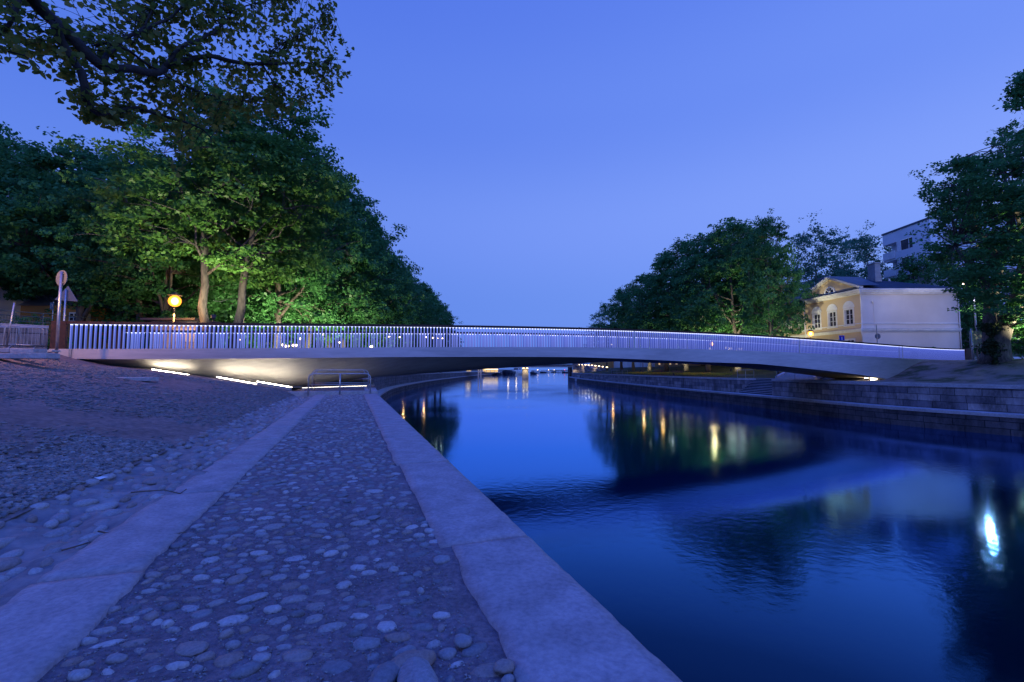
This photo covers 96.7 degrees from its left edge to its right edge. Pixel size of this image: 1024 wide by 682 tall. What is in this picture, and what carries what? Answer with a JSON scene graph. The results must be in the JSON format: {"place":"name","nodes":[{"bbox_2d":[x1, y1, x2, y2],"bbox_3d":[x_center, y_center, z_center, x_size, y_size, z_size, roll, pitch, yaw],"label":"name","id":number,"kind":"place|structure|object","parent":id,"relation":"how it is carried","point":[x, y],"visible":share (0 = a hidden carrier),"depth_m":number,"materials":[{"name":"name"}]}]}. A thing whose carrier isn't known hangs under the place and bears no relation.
{"place":"outdoors","nodes":[
{"label":"outdoors","id":0,"kind":"place"},
{"bbox_2d":[0,424,187,520],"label":"gravel slope","id":1,"kind":"structure","parent":0,"point":[30,434],"depth_m":6.58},
{"bbox_2d":[0,440,253,605],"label":"stone gutter","id":2,"kind":"object","parent":1,"relation":"on","point":[32,544],"visible":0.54,"depth_m":3.90,"materials":[{"name":"grey stone"}]},
{"bbox_2d":[131,489,186,493],"bbox_3d":[-3.480,1.480,4.479,0.516,0.022,0.127,0,-4,0],"label":"twig","id":3,"kind":"object","parent":2,"relation":"on","point":[157,490],"visible":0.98,"depth_m":4.48,"materials":[{"name":"brown wood"}]},
{"bbox_2d":[0,0,354,177],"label":"linden tree","id":4,"kind":"object","parent":1,"relation":"on","point":[71,48],"visible":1,"depth_m":7.62,"materials":[{"name":"green plant"}]},
{"bbox_2d":[0,359,293,440],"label":"gravel slope","id":5,"kind":"structure","parent":0,"point":[34,414],"depth_m":9.58,"materials":[{"name":"grey gravel"}]},
{"bbox_2d":[10,349,47,352],"bbox_3d":[-17.475,0.366,16.460,0.856,0.160,0.500,0,-4,0],"label":"kerb stone","id":6,"kind":"object","parent":5,"relation":"on","point":[28,350],"visible":0.73,"depth_m":16.21,"materials":[{"name":"stone"}]},
{"bbox_2d":[0,353,59,358],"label":"kerb stone","id":7,"kind":"object","parent":5,"relation":"on","point":[29,356],"visible":1,"depth_m":15.30,"materials":[{"name":"stone"}]},
{"bbox_2d":[117,377,158,380],"bbox_3d":[-13.462,1.360,16.234,1.426,0.140,0.400,0,-4,0],"label":"kerb stone","id":8,"kind":"object","parent":5,"relation":"on","point":[145,378],"visible":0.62,"depth_m":16.04,"materials":[{"name":"stone"}]},
{"bbox_2d":[0,359,292,517],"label":"crushed rock","id":9,"kind":"object","parent":5,"relation":"on","point":[60,467],"visible":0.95,"depth_m":6.96,"materials":[{"name":"grey gravel"}]},
{"bbox_2d":[189,395,313,445],"bbox_3d":[-7.544,2.192,14.867,1.200,0.155,15.045,1,-4,-19],"label":"stone gutter","id":10,"kind":"object","parent":5,"relation":"on","point":[212,440],"visible":0.47,"depth_m":9.97,"materials":[{"name":"grey stone"}]},
{"bbox_2d":[0,396,310,597],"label":"gutter stones","id":11,"kind":"object","parent":10,"relation":"on","point":[10,560],"visible":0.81,"depth_m":4.58,"materials":[{"name":"grey stone"}]},
{"bbox_2d":[0,394,326,681],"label":"kerb slabs","id":12,"kind":"structure","parent":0,"point":[45,627],"depth_m":2.68,"materials":[{"name":"stone"}]},
{"bbox_2d":[47,352,375,391],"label":"ramp ground","id":13,"kind":"structure","parent":0,"point":[72,360],"depth_m":22.20,"materials":[{"name":"grey concrete"}]},
{"bbox_2d":[55,270,67,359],"bbox_3d":[-19.311,-1.129,19.348,0.660,3.834,0.136,-1,-4,14],"label":"traffic sign","id":14,"kind":"object","parent":13,"relation":"on","point":[61,278],"visible":0.97,"depth_m":19.33,"materials":[{"name":"metal"}]},
{"bbox_2d":[168,292,181,348],"bbox_3d":[-21.657,-0.671,29.103,0.770,4.978,0.810,0,-4,0],"label":"street lamp","id":15,"kind":"object","parent":13,"relation":"on","point":[174,300],"visible":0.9,"depth_m":29.06,"materials":[{"name":"metal"}]},
{"bbox_2d":[257,381,291,390],"bbox_3d":[-12.354,2.506,23.665,1.621,0.843,0.177,1,-4,-18],"label":"floor light","id":16,"kind":"object","parent":13,"relation":"on","point":[275,385],"visible":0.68,"depth_m":23.63,"materials":[{"name":"grey paint"}]},
{"bbox_2d":[289,390,377,396],"bbox_3d":[-8.997,2.655,22.668,4.420,0.312,0.498,1,-4,-19],"label":"platform step","id":17,"kind":"object","parent":13,"relation":"on","point":[301,393],"visible":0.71,"depth_m":22.44,"materials":[{"name":"stone"}]},
{"bbox_2d":[307,370,370,394],"bbox_3d":[-8.687,2.070,23.029,2.920,1.246,1.310,1,-4,-19],"label":"guard rail","id":18,"kind":"object","parent":17,"relation":"on","point":[339,384],"visible":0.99,"depth_m":22.67,"materials":[{"name":"metal"}]},
{"bbox_2d":[302,386,366,389],"bbox_3d":[-9.557,2.723,24.571,3.240,0.581,0.180,1,-4,-18],"label":"floor light","id":19,"kind":"object","parent":13,"relation":"on","point":[341,387],"visible":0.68,"depth_m":24.71,"materials":[{"name":"grey paint"}]},
{"bbox_2d":[49,321,971,386],"bbox_3d":[15.451,2.279,37.571,80.424,5.314,7.356,2,-4,-23],"label":"footbridge","id":20,"kind":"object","parent":13,"relation":"on","point":[825,358],"visible":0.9,"depth_m":27.21,"materials":[{"name":"concrete"}]},
{"bbox_2d":[37,394,515,681],"bbox_3d":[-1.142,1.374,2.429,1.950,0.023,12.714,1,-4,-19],"label":"cobbled path","id":21,"kind":"structure","parent":0,"point":[488,634],"depth_m":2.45,"materials":[{"name":"grey stone"}]},
{"bbox_2d":[368,660,399,681],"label":"loose stone","id":22,"kind":"object","parent":21,"relation":"on","point":[387,671],"visible":0.76,"depth_m":1.75,"materials":[{"name":"grey stone"}]},
{"bbox_2d":[391,649,435,668],"bbox_3d":[-0.415,1.311,1.848,0.218,0.081,0.125,1,-4,-16],"label":"loose stone","id":23,"kind":"object","parent":21,"relation":"on","point":[400,659],"visible":0.49,"depth_m":1.85,"materials":[{"name":"grey stone"}]},
{"bbox_2d":[397,656,437,681],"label":"loose stone","id":24,"kind":"object","parent":21,"relation":"on","point":[416,669],"visible":0.97,"depth_m":1.74,"materials":[{"name":"grey stone"}]},
{"bbox_2d":[454,633,471,647],"bbox_3d":[-0.217,1.321,2.009,0.082,0.046,0.078,0,-4,0],"label":"loose stone","id":25,"kind":"object","parent":21,"relation":"on","point":[461,640],"visible":1,"depth_m":1.99,"materials":[{"name":"grey stone"}]},
{"bbox_2d":[493,658,514,674],"bbox_3d":[-0.032,1.311,1.833,0.087,0.047,0.071,0,-4,0],"label":"loose stone","id":26,"kind":"object","parent":21,"relation":"on","point":[503,666],"visible":0.99,"depth_m":1.81,"materials":[{"name":"grey stone"}]},
{"bbox_2d":[283,395,380,437],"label":"cobbled path","id":27,"kind":"structure","parent":0,"point":[337,420],"depth_m":10.46,"materials":[{"name":"grey stone"}]},
{"bbox_2d":[292,369,512,387],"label":"bank","id":28,"kind":"structure","parent":0,"point":[453,371],"depth_m":206.74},
{"bbox_2d":[0,279,40,323],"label":"riverside house","id":29,"kind":"structure","parent":28,"relation":"on","point":[6,305],"depth_m":45.19,"materials":[{"name":"metal"}]},
{"bbox_2d":[0,121,61,290],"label":"dense tree","id":30,"kind":"object","parent":28,"relation":"on","point":[7,173],"visible":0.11,"depth_m":42.10,"materials":[{"name":"green plant"}]},
{"bbox_2d":[2,313,73,349],"bbox_3d":[-28.762,-0.209,27.313,3.794,3.006,3.502,-1,-4,13],"label":"shrub","id":31,"kind":"object","parent":28,"relation":"on","point":[28,319],"visible":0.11,"depth_m":27.16,"materials":[{"name":"green plant"}]},
{"bbox_2d":[0,170,153,308],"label":"dense tree","id":32,"kind":"object","parent":28,"relation":"on","point":[14,295],"visible":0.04,"depth_m":43.90,"materials":[{"name":"green plant"}]},
{"bbox_2d":[19,294,148,348],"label":"building","id":33,"kind":"structure","parent":28,"relation":"on","point":[39,305],"depth_m":46.31,"materials":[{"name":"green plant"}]},
{"bbox_2d":[0,126,197,348],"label":"dense tree","id":34,"kind":"object","parent":28,"relation":"on","point":[23,220],"visible":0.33,"depth_m":35.95,"materials":[{"name":"green plant"}]},
{"bbox_2d":[44,136,236,343],"bbox_3d":[-32.516,-8.047,40.915,14.094,20.820,13.318,-1,-4,15],"label":"linden tree","id":35,"kind":"object","parent":28,"relation":"on","point":[140,309],"visible":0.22,"depth_m":37.72,"materials":[{"name":"green plant"}]},
{"bbox_2d":[31,160,260,317],"bbox_3d":[-29.004,-6.461,37.926,15.592,17.198,14.474,3,-5,-36],"label":"dense tree","id":36,"kind":"object","parent":28,"relation":"on","point":[150,280],"visible":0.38,"depth_m":33.93,"materials":[{"name":"green plant"}]},
{"bbox_2d":[101,284,236,328],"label":"linden tree","id":37,"kind":"object","parent":28,"relation":"on","point":[130,318],"visible":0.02,"depth_m":47.41,"materials":[{"name":"green plant"}]},
{"bbox_2d":[140,308,218,348],"bbox_3d":[-25.896,-0.296,35.524,5.649,4.849,6.119,3,-5,-40],"label":"shrub","id":38,"kind":"object","parent":28,"relation":"on","point":[179,311],"visible":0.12,"depth_m":35.27,"materials":[{"name":"green plant"}]},
{"bbox_2d":[140,318,220,348],"bbox_3d":[-23.139,0.512,31.833,3.674,3.968,2.800,0,-4,0],"label":"kiosk","id":39,"kind":"object","parent":28,"relation":"on","point":[194,320],"visible":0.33,"depth_m":31.06,"materials":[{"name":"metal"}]},
{"bbox_2d":[50,72,344,347],"bbox_3d":[-21.282,-7.617,32.188,16.916,21.174,17.641,0,-4,0],"label":"linden tree","id":40,"kind":"object","parent":28,"relation":"on","point":[114,195],"visible":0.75,"depth_m":29.74,"materials":[{"name":"green plant"}]},
{"bbox_2d":[144,302,250,347],"bbox_3d":[-29.275,-0.634,42.951,9.178,7.273,8.474,-3,-5,41],"label":"shrub","id":41,"kind":"object","parent":28,"relation":"on","point":[193,312],"visible":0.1,"depth_m":41.88,"materials":[{"name":"green plant"}]},
{"bbox_2d":[101,76,362,347],"bbox_3d":[-19.181,-8.332,34.420,16.168,23.026,14.512,0,-4,0],"label":"linden tree","id":42,"kind":"object","parent":28,"relation":"on","point":[329,189],"visible":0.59,"depth_m":32.94,"materials":[{"name":"green plant"}]},
{"bbox_2d":[219,309,289,347],"bbox_3d":[-28.840,-0.256,48.830,9.178,7.273,8.474,1,-4,-16],"label":"shrub","id":43,"kind":"object","parent":28,"relation":"on","point":[246,320],"visible":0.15,"depth_m":47.58,"materials":[{"name":"green plant"}]},
{"bbox_2d":[168,124,346,347],"bbox_3d":[-21.647,-7.996,38.182,13.681,20.776,13.654,0,-4,0],"label":"linden tree","id":44,"kind":"object","parent":28,"relation":"on","point":[268,231],"visible":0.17,"depth_m":37.72,"materials":[{"name":"green plant"}]},
{"bbox_2d":[248,321,303,347],"bbox_3d":[-29.275,0.201,55.924,9.178,7.273,8.474,-3,-5,41],"label":"shrub","id":45,"kind":"object","parent":28,"relation":"on","point":[282,337],"visible":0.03,"depth_m":55.43,"materials":[{"name":"green plant"}]},
{"bbox_2d":[192,124,382,347],"bbox_3d":[-22.896,-9.106,45.155,17.409,23.710,18.546,0,-4,0],"label":"linden tree","id":46,"kind":"object","parent":28,"relation":"on","point":[271,301],"visible":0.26,"depth_m":43.35,"materials":[{"name":"green plant"}]},
{"bbox_2d":[245,151,392,347],"bbox_3d":[-21.725,-9.347,50.539,16.065,25.114,17.001,2,-4,-28],"label":"linden tree","id":47,"kind":"object","parent":28,"relation":"on","point":[360,303],"visible":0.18,"depth_m":50.50,"materials":[{"name":"green plant"}]},
{"bbox_2d":[265,175,411,347],"bbox_3d":[-21.643,-8.747,57.938,20.389,25.581,21.443,-2,-4,31],"label":"linden tree","id":48,"kind":"object","parent":28,"relation":"on","point":[384,289],"visible":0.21,"depth_m":56.20,"materials":[{"name":"green plant"}]},
{"bbox_2d":[296,195,427,347],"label":"linden tree","id":49,"kind":"object","parent":28,"relation":"on","point":[394,280],"visible":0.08,"depth_m":63.03,"materials":[{"name":"green plant"}]},
{"bbox_2d":[315,214,422,347],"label":"linden tree","id":50,"kind":"object","parent":28,"relation":"on","point":[403,314],"visible":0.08,"depth_m":69.78,"materials":[{"name":"green plant"}]},
{"bbox_2d":[349,254,429,347],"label":"linden tree","id":51,"kind":"object","parent":28,"relation":"on","point":[411,285],"visible":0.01,"depth_m":86.51,"materials":[{"name":"green plant"}]},
{"bbox_2d":[348,236,440,346],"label":"linden tree","id":52,"kind":"object","parent":28,"relation":"on","point":[405,293],"visible":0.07,"depth_m":78.56,"materials":[{"name":"green plant"}]},
{"bbox_2d":[392,266,432,346],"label":"linden tree","id":53,"kind":"object","parent":28,"relation":"on","point":[420,318],"visible":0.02,"depth_m":95.34,"materials":[{"name":"green plant"}]},
{"bbox_2d":[409,284,442,346],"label":"linden tree","id":54,"kind":"object","parent":28,"relation":"on","point":[428,298],"visible":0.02,"depth_m":111.86,"materials":[{"name":"green plant"}]},
{"bbox_2d":[405,270,448,346],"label":"linden tree","id":55,"kind":"object","parent":28,"relation":"on","point":[431,307],"visible":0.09,"depth_m":102.03,"materials":[{"name":"green plant"}]},
{"bbox_2d":[413,277,447,346],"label":"linden tree","id":56,"kind":"object","parent":28,"relation":"on","point":[438,310],"visible":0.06,"depth_m":123.48,"materials":[{"name":"green plant"}]},
{"bbox_2d":[413,295,461,346],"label":"linden tree","id":57,"kind":"object","parent":28,"relation":"on","point":[446,320],"visible":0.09,"depth_m":137.77,"materials":[{"name":"green plant"}]},
{"bbox_2d":[439,304,462,346],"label":"linden tree","id":58,"kind":"object","parent":28,"relation":"on","point":[450,317],"visible":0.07,"depth_m":150.62,"materials":[{"name":"green plant"}]},
{"bbox_2d":[0,0,1023,370],"label":"sky","id":59,"kind":"structure","parent":0,"point":[536,159],"materials":[{"name":"blue"}]},
{"bbox_2d":[614,361,654,367],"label":"riverside house","id":60,"kind":"structure","parent":0,"point":[626,364],"depth_m":176.65,"materials":[{"name":"metal"}]},
{"bbox_2d":[292,371,1023,681],"bbox_3d":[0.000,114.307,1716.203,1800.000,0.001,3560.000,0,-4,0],"label":"river","id":61,"kind":"structure","parent":0,"point":[686,540],"depth_m":11.61,"materials":[{"name":"liquid"}]},
{"bbox_2d":[362,371,502,400],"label":"quay wall","id":62,"kind":"structure","parent":61,"relation":"in","point":[387,387],"depth_m":90.81,"materials":[{"name":"stone"}]},
{"bbox_2d":[502,368,515,374],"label":"boat","id":63,"kind":"object","parent":61,"relation":"on","point":[507,372],"visible":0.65,"depth_m":344.74,"materials":[{"name":"metal"}]},
{"bbox_2d":[363,394,681,681],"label":"quay wall","id":64,"kind":"structure","parent":61,"relation":"in","point":[549,619],"depth_m":2.48,"materials":[{"name":"stone"}]},
{"bbox_2d":[511,364,572,379],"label":"road bridge","id":65,"kind":"structure","parent":61,"relation":"in","point":[525,372],"depth_m":193.53,"materials":[{"name":"concrete"}]},
{"bbox_2d":[573,363,607,372],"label":"bridge abutment","id":66,"kind":"object","parent":61,"relation":"in","point":[581,367],"visible":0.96,"depth_m":173.02,"materials":[{"name":"stone"}]},
{"bbox_2d":[569,372,755,403],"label":"quay wall","id":67,"kind":"structure","parent":61,"relation":"in","point":[716,389],"depth_m":67.84,"materials":[{"name":"stone"}]},
{"bbox_2d":[729,378,774,407],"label":"river stairs","id":68,"kind":"structure","parent":67,"relation":"part of","point":[753,392],"depth_m":50.04,"materials":[{"name":"stone"}]},
{"bbox_2d":[761,379,1023,436],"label":"quay wall","id":69,"kind":"structure","parent":61,"relation":"in","point":[989,409],"depth_m":31.80,"materials":[{"name":"stone"}]},
{"bbox_2d":[579,365,781,377],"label":"park lawn","id":70,"kind":"structure","parent":0,"point":[758,373],"depth_m":78.99,"materials":[{"name":"plant"}]},
{"bbox_2d":[580,302,612,369],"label":"pale tree","id":71,"kind":"object","parent":70,"relation":"on","point":[599,317],"visible":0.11,"depth_m":151.68,"materials":[{"name":"green plant"}]},
{"bbox_2d":[590,362,613,367],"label":"riverside house","id":72,"kind":"structure","parent":70,"relation":"on","point":[604,364],"depth_m":205.74,"materials":[{"name":"metal"}]},
{"bbox_2d":[589,290,627,370],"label":"linden tree","id":73,"kind":"object","parent":70,"relation":"on","point":[610,315],"visible":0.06,"depth_m":131.51,"materials":[{"name":"green plant"}]},
{"bbox_2d":[601,280,651,370],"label":"linden tree","id":74,"kind":"object","parent":70,"relation":"on","point":[621,290],"visible":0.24,"depth_m":117.95,"materials":[{"name":"green plant"}]},
{"bbox_2d":[610,273,669,370],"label":"linden tree","id":75,"kind":"object","parent":70,"relation":"on","point":[622,300],"visible":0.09,"depth_m":106.97,"materials":[{"name":"green plant"}]},
{"bbox_2d":[617,253,689,370],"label":"linden tree","id":76,"kind":"object","parent":70,"relation":"on","point":[642,323],"visible":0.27,"depth_m":95.23,"materials":[{"name":"green plant"}]},
{"bbox_2d":[622,372,731,375],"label":"daffodils","id":77,"kind":"object","parent":70,"relation":"on","point":[701,373],"visible":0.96,"depth_m":71.28,"materials":[{"name":"yellow plant"}]},
{"bbox_2d":[655,363,700,366],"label":"riverside house","id":78,"kind":"structure","parent":70,"relation":"on","point":[659,364],"depth_m":132.03,"materials":[{"name":"metal"}]},
{"bbox_2d":[641,234,741,371],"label":"linden tree","id":79,"kind":"object","parent":70,"relation":"on","point":[661,279],"visible":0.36,"depth_m":85.14,"materials":[{"name":"green plant"}]},
{"bbox_2d":[656,231,773,371],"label":"linden tree","id":80,"kind":"object","parent":70,"relation":"on","point":[684,278],"visible":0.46,"depth_m":74.50,"materials":[{"name":"green plant"}]},
{"bbox_2d":[673,216,818,371],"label":"linden tree","id":81,"kind":"object","parent":70,"relation":"on","point":[733,260],"visible":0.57,"depth_m":67.00,"materials":[{"name":"green plant"}]},
{"bbox_2d":[714,224,804,332],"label":"linden tree","id":82,"kind":"object","parent":70,"relation":"on","point":[739,243],"visible":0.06,"depth_m":75.41,"materials":[{"name":"green plant"}]},
{"bbox_2d":[734,208,814,370],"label":"linden tree","id":83,"kind":"object","parent":70,"relation":"on","point":[771,230],"visible":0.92,"depth_m":59.79,"materials":[{"name":"green plant"}]},
{"bbox_2d":[784,209,870,324],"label":"pale tree","id":84,"kind":"object","parent":70,"relation":"on","point":[806,239],"visible":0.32,"depth_m":83.80,"materials":[{"name":"green plant"}]},
{"bbox_2d":[801,226,868,287],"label":"pale tree","id":85,"kind":"object","parent":70,"relation":"on","point":[829,251],"visible":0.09,"depth_m":97.02,"materials":[{"name":"green plant"}]},
{"bbox_2d":[766,262,962,348],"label":"classical house","id":86,"kind":"structure","parent":70,"relation":"on","point":[906,314],"depth_m":58.44,"materials":[{"name":"white paint"}]},
{"bbox_2d":[812,307,821,329],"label":"window","id":87,"kind":"structure","parent":86,"relation":"in","point":[816,318],"depth_m":65.73,"materials":[{"name":"white paint"}]},
{"bbox_2d":[827,304,837,328],"bbox_3d":[44.396,-3.446,62.994,0.320,3.370,1.840,0,-4,-6],"label":"window","id":88,"kind":"structure","parent":86,"relation":"in","point":[831,315],"depth_m":63.04,"materials":[{"name":"white paint"}]},
{"bbox_2d":[843,301,854,326],"bbox_3d":[44.671,-3.623,60.254,0.320,3.370,1.840,0,-4,-6],"label":"window","id":89,"kind":"structure","parent":86,"relation":"in","point":[849,318],"depth_m":60.26,"materials":[{"name":"white paint"}]},
{"bbox_2d":[829,220,907,309],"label":"pale tree","id":90,"kind":"object","parent":70,"relation":"on","point":[867,241],"visible":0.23,"depth_m":88.04,"materials":[{"name":"green plant"}]},
{"bbox_2d":[884,253,1002,352],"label":"bushy tree","id":91,"kind":"object","parent":70,"relation":"on","point":[913,268],"visible":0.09,"depth_m":72.32,"materials":[{"name":"green plant"}]},
{"bbox_2d":[881,211,1023,358],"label":"apartment block","id":92,"kind":"structure","parent":70,"relation":"on","point":[894,238],"depth_m":75.96,"materials":[{"name":"paint"}]},
{"bbox_2d":[897,237,912,251],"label":"window","id":93,"kind":"structure","parent":92,"relation":"in","point":[902,244],"depth_m":77.12,"materials":[{"name":"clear glass"}]},
{"bbox_2d":[948,278,982,357],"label":"bushy tree","id":94,"kind":"object","parent":70,"relation":"on","point":[968,320],"visible":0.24,"depth_m":65.31,"materials":[{"name":"green plant"}]},
{"bbox_2d":[787,359,1023,384],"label":"bank","id":95,"kind":"structure","parent":0,"point":[967,372],"depth_m":38.10,"materials":[{"name":"grey plant"}]},
{"bbox_2d":[903,118,1023,364],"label":"old tree","id":96,"kind":"object","parent":95,"relation":"on","point":[997,250],"visible":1,"depth_m":36.87,"materials":[{"name":"green plant"}]},
{"bbox_2d":[969,328,981,359],"bbox_3d":[44.751,0.580,43.172,2.529,3.522,0.316,0,-4,-3],"label":"signboard","id":97,"kind":"object","parent":95,"relation":"on","point":[975,338],"visible":0.36,"depth_m":43.25,"materials":[{"name":"metal"}]},
{"bbox_2d":[992,69,1023,113],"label":"linden tree","id":98,"kind":"object","parent":95,"relation":"on","point":[1016,93],"visible":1,"depth_m":25.81,"materials":[{"name":"green plant"}]},
{"bbox_2d":[1011,322,1023,358],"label":"shrub","id":99,"kind":"object","parent":95,"relation":"on","point":[1017,345],"visible":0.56,"depth_m":41.08,"materials":[{"name":"green plant"}]},
{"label":"right bank","id":100,"kind":"structure","parent":0,"visible":0},
{"bbox_2d":[775,372,822,378],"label":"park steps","id":101,"kind":"structure","parent":100,"relation":"on","point":[783,375],"depth_m":49.30,"materials":[{"name":"stone"}]},
{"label":"pavement","id":102,"kind":"structure","parent":0,"visible":0},
{"bbox_2d":[5,303,14,346],"bbox_3d":[-21.589,-0.693,19.585,0.263,1.930,0.060,0,-4,0],"label":"bare pole","id":103,"kind":"object","parent":102,"relation":"on","point":[11,318],"visible":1,"depth_m":19.57,"materials":[{"name":"metal"}]},
{"bbox_2d":[0,327,43,348],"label":"crowd barrier","id":104,"kind":"object","parent":102,"relation":"on","point":[26,338],"visible":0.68,"depth_m":20.80,"materials":[{"name":"metal"}]},
{"bbox_2d":[0,323,48,348],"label":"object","id":105,"kind":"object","parent":102,"relation":"on","point":[22,339],"depth_m":23.91,"materials":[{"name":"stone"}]},
{"bbox_2d":[0,310,97,324],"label":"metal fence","id":106,"kind":"object","parent":105,"relation":"on","point":[14,320],"visible":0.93,"depth_m":24.34,"materials":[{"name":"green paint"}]},
{"bbox_2d":[3,326,47,347],"bbox_3d":[-21.731,-0.112,20.349,0.576,1.080,1.632,-3,-5,35],"label":"crowd barrier","id":107,"kind":"object","parent":102,"relation":"on","point":[24,335],"visible":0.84,"depth_m":20.37,"materials":[{"name":"metal"}]},
{"bbox_2d":[55,286,77,320],"bbox_3d":[-22.118,-1.028,22.452,1.163,3.436,0.160,0,-4,0],"label":"traffic sign","id":108,"kind":"object","parent":102,"relation":"on","point":[67,294],"visible":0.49,"depth_m":22.58,"materials":[{"name":"metal"}]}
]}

